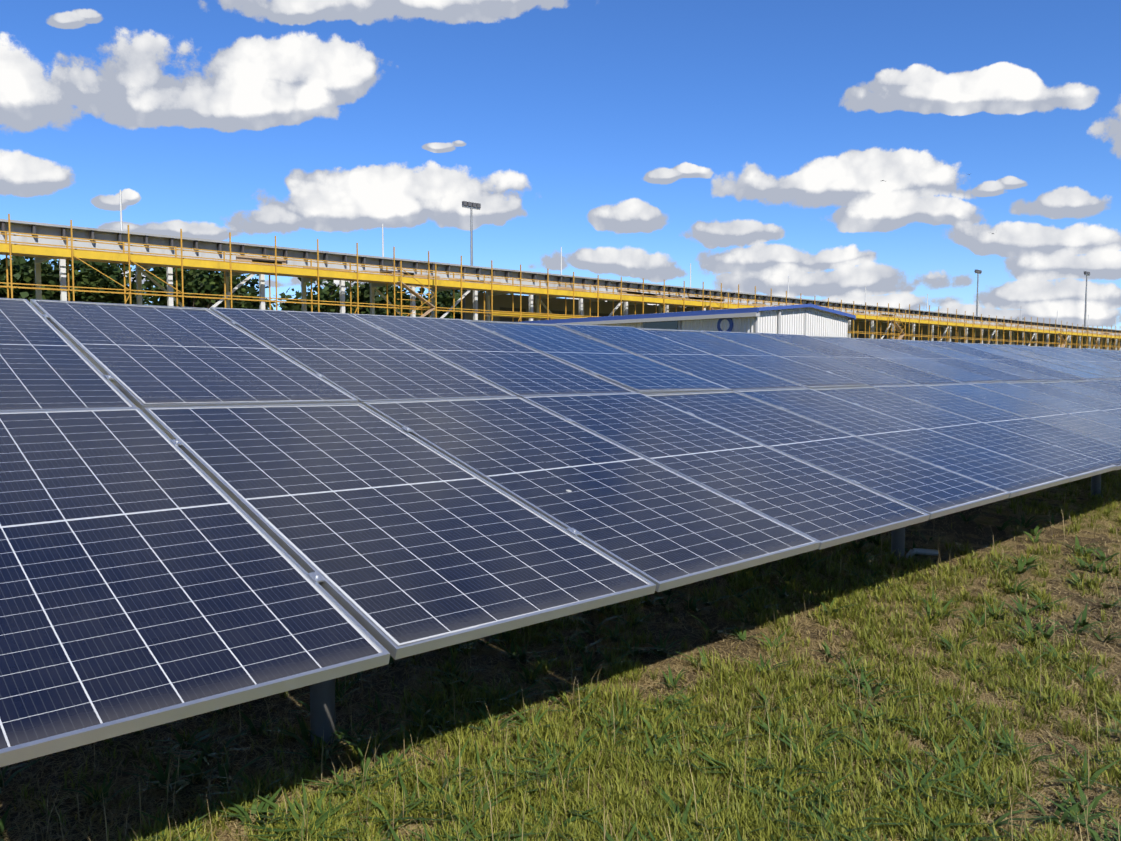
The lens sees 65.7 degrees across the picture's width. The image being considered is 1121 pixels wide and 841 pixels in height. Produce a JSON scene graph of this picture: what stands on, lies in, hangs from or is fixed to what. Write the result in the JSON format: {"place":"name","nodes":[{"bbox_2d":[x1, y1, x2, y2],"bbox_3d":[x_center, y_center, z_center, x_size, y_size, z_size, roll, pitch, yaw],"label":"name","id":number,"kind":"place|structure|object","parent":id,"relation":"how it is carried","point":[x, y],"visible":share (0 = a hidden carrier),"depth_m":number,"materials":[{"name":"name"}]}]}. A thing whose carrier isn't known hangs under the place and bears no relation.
{"place":"outdoors","nodes":[
{"label":"outdoors","id":0,"kind":"place"},
{"bbox_2d":[0,469,1120,840],"bbox_3d":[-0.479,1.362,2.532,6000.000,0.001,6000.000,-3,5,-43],"label":"ground","id":1,"kind":"structure","parent":0,"point":[954,522],"depth_m":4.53,"materials":[{"name":"green plant"}]},
{"bbox_2d":[0,256,59,301],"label":"tree","id":2,"kind":"object","parent":1,"relation":"on","point":[21,274],"visible":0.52,"depth_m":68.29,"materials":[{"name":"green plant"}]},
{"bbox_2d":[0,256,69,274],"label":"tree","id":3,"kind":"object","parent":1,"relation":"on","point":[33,263],"visible":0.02,"depth_m":76.35,"materials":[{"name":"green plant"}]},
{"bbox_2d":[4,257,157,304],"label":"tree","id":4,"kind":"object","parent":1,"relation":"on","point":[87,276],"visible":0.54,"depth_m":70.55,"materials":[{"name":"green plant"}]},
{"bbox_2d":[94,292,153,304],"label":"tree","id":5,"kind":"object","parent":1,"relation":"on","point":[143,301],"visible":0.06,"depth_m":83.84,"materials":[{"name":"green plant"}]},
{"bbox_2d":[133,267,253,308],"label":"tree","id":6,"kind":"object","parent":1,"relation":"on","point":[203,281],"visible":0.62,"depth_m":78.86,"materials":[{"name":"green plant"}]},
{"bbox_2d":[184,275,259,308],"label":"tree","id":7,"kind":"object","parent":1,"relation":"on","point":[234,300],"depth_m":88.87,"materials":[{"name":"green plant"}]},
{"bbox_2d":[196,272,274,309],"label":"tree","id":8,"kind":"object","parent":1,"relation":"on","point":[250,304],"visible":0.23,"depth_m":89.28,"materials":[{"name":"green plant"}]},
{"bbox_2d":[272,280,363,313],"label":"tree","id":9,"kind":"object","parent":1,"relation":"on","point":[327,293],"visible":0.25,"depth_m":83.15,"materials":[{"name":"green plant"}]},
{"bbox_2d":[298,277,399,315],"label":"tree","id":10,"kind":"object","parent":1,"relation":"on","point":[364,295],"visible":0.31,"depth_m":86.18,"materials":[{"name":"green plant"}]},
{"bbox_2d":[345,282,380,294],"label":"tree","id":11,"kind":"object","parent":1,"relation":"on","point":[354,284],"depth_m":93.50,"materials":[{"name":"green plant"}]},
{"bbox_2d":[364,282,428,316],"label":"tree","id":12,"kind":"object","parent":1,"relation":"on","point":[398,296],"visible":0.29,"depth_m":92.16,"materials":[{"name":"green plant"}]},
{"bbox_2d":[420,288,483,318],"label":"tree","id":13,"kind":"object","parent":1,"relation":"on","point":[444,300],"visible":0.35,"depth_m":90.50,"materials":[{"name":"green plant"}]},
{"bbox_2d":[462,201,480,265],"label":"floodlight mast","id":14,"kind":"object","parent":1,"relation":"on","point":[471,205],"visible":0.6,"depth_m":130.19,"materials":[{"name":"grey metal"}]},
{"bbox_2d":[0,190,1120,349],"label":"long steel structure","id":15,"kind":"object","parent":1,"relation":"on","point":[474,299],"visible":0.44,"depth_m":74.77,"materials":[{"name":"paint"}]},
{"bbox_2d":[0,214,1120,349],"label":"scaffolding","id":16,"kind":"object","parent":1,"relation":"on","point":[273,266],"visible":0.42,"depth_m":63.94,"materials":[{"name":"yellow metal"}]},
{"bbox_2d":[522,304,855,336],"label":"building","id":17,"kind":"structure","parent":1,"relation":"on","point":[808,319],"depth_m":18.66,"materials":[{"name":"white metal"}]},
{"bbox_2d":[310,474,1100,745],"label":"support posts","id":18,"kind":"object","parent":1,"relation":"on","point":[322,708],"depth_m":3.48,"materials":[{"name":"metal"}]},
{"bbox_2d":[0,298,1120,766],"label":"solar panels","id":19,"kind":"object","parent":18,"relation":"on","point":[204,510],"visible":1,"depth_m":4.12,"materials":[{"name":"blue glass"}]},
{"bbox_2d":[906,548,937,557],"bbox_3d":[2.871,1.074,6.922,0.261,0.112,0.051,0,3,6],"label":"conduit pipe","id":20,"kind":"object","parent":1,"relation":"on","point":[925,551],"visible":0.79,"depth_m":6.90,"materials":[{"name":"grey plastic"}]},
{"bbox_2d":[974,269,981,315],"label":"floodlight mast","id":21,"kind":"object","parent":1,"relation":"on","point":[978,272],"visible":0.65,"depth_m":215.34,"materials":[{"name":"grey metal"}]},
{"bbox_2d":[1084,271,1089,326],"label":"floodlight mast","id":22,"kind":"object","parent":1,"relation":"on","point":[1086,273],"visible":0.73,"depth_m":210.34,"materials":[{"name":"grey metal"}]},
{"bbox_2d":[0,0,1120,329],"label":"sky","id":23,"kind":"structure","parent":0,"point":[749,144],"materials":[{"name":"blue"}]}
]}

